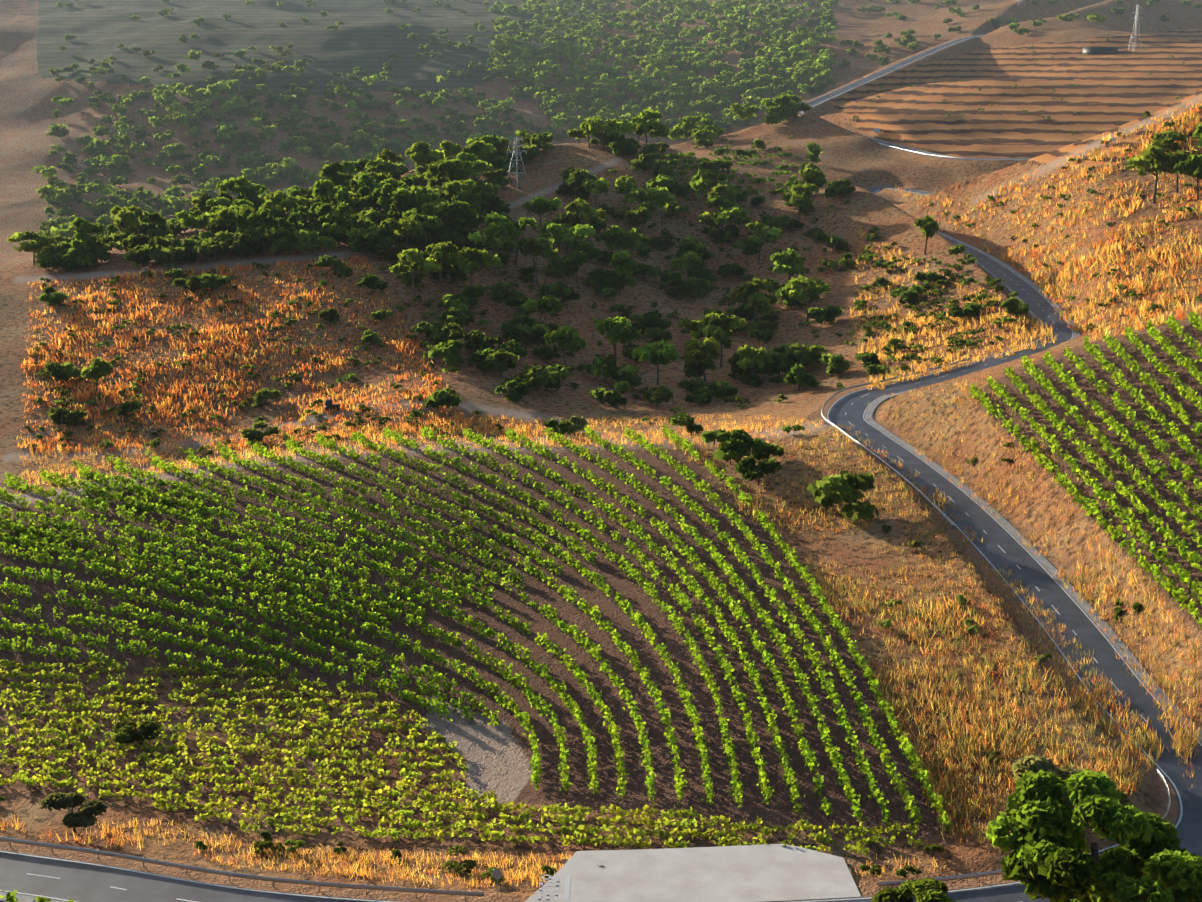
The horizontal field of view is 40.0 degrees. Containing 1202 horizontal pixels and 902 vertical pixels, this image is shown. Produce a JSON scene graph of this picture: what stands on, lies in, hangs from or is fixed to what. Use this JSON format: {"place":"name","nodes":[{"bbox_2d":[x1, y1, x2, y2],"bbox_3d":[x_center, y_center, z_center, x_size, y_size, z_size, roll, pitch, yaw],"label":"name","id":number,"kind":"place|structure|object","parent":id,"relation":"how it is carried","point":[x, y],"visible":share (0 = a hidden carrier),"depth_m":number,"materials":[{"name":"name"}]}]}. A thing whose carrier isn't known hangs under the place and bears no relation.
{"place":"outdoors","nodes":[
{"label":"outdoors","id":0,"kind":"place"},
{"bbox_2d":[0,0,1201,901],"bbox_3d":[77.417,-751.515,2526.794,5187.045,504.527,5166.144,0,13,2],"label":"ground","id":1,"kind":"structure","parent":0,"point":[990,69],"depth_m":238.39,"materials":[{"name":"brown soil"}]},
{"bbox_2d":[325,399,340,411],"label":"tractor body","id":2,"kind":"object","parent":1,"relation":"on","point":[328,404],"visible":0.73,"depth_m":321.06,"materials":[{"name":"grey paint"}]},
{"bbox_2d":[492,869,501,897],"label":"road sign","id":3,"kind":"object","parent":1,"relation":"on","point":[497,874],"visible":1,"depth_m":128.51,"materials":[{"name":"grey"}]},
{"bbox_2d":[505,137,529,188],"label":"pylon","id":4,"kind":"object","parent":1,"relation":"on","point":[516,160],"visible":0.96,"depth_m":491.04,"materials":[{"name":"grey metal"}]},
{"bbox_2d":[9,98,1168,900],"bbox_3d":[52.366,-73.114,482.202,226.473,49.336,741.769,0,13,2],"label":"guardrail posts","id":5,"kind":"object","parent":1,"relation":"on","point":[861,448],"visible":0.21,"depth_m":140.69,"materials":[{"name":"grey metal"}]},
{"bbox_2d":[0,92,1170,896],"bbox_3d":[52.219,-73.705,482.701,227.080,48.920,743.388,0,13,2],"label":"guardrail beam","id":6,"kind":"structure","parent":5,"relation":"attached to","point":[382,888],"depth_m":132.49,"materials":[{"name":"silver metal"}]},
{"bbox_2d":[0,315,1201,819],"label":"vineyard stakes","id":7,"kind":"object","parent":1,"relation":"on","point":[598,575],"visible":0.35,"depth_m":197.34,"materials":[{"name":"beige wood"}]},
{"bbox_2d":[0,0,1201,901],"bbox_3d":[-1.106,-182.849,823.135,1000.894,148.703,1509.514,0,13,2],"label":"vegetation","id":8,"kind":"object","parent":1,"relation":"on","point":[1038,825],"depth_m":252.31,"materials":[{"name":"green plant"}]},
{"bbox_2d":[874,128,879,137],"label":"road sign","id":9,"kind":"object","parent":1,"relation":"on","point":[876,130],"visible":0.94,"depth_m":693.03,"materials":[{"name":"grey"}]},
{"bbox_2d":[1082,47,1117,52],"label":"water tank","id":10,"kind":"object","parent":1,"relation":"on","point":[1099,49],"depth_m":955.32,"materials":[{"name":"grey metal"}]},
{"bbox_2d":[1128,6,1141,50],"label":"pylon","id":11,"kind":"object","parent":1,"relation":"on","point":[1137,13],"visible":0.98,"depth_m":947.07,"materials":[{"name":"grey metal"}]},
{"bbox_2d":[0,34,1201,901],"bbox_3d":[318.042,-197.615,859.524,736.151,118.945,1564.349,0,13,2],"label":"road asphalt","id":12,"kind":"structure","parent":0,"point":[93,883],"depth_m":167.23,"materials":[{"name":"grey asphalt"}]},
{"bbox_2d":[0,35,1201,901],"bbox_3d":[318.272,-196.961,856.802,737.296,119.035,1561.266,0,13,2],"label":"road gutter","id":13,"kind":"object","parent":12,"relation":"on","point":[1062,581],"visible":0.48,"depth_m":205.72,"materials":[{"name":"concrete"}]},
{"bbox_2d":[0,35,1201,901],"bbox_3d":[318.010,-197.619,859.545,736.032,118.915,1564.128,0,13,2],"label":"road markings","id":14,"kind":"object","parent":12,"relation":"on","point":[933,503],"visible":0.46,"depth_m":159.34,"materials":[{"name":"white paint"}]},
{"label":"road lay-by bank","id":15,"kind":"structure","parent":0,"visible":0},
{"bbox_2d":[525,844,860,901],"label":"road layby","id":16,"kind":"structure","parent":15,"relation":"on","point":[760,873],"depth_m":132.15,"materials":[{"name":"concrete"}]},
{"bbox_2d":[538,875,570,899],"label":"lettering","id":17,"kind":"object","parent":16,"relation":"on","point":[567,887],"visible":0.83,"depth_m":130.67,"materials":[{"name":"white paint"}]}
]}

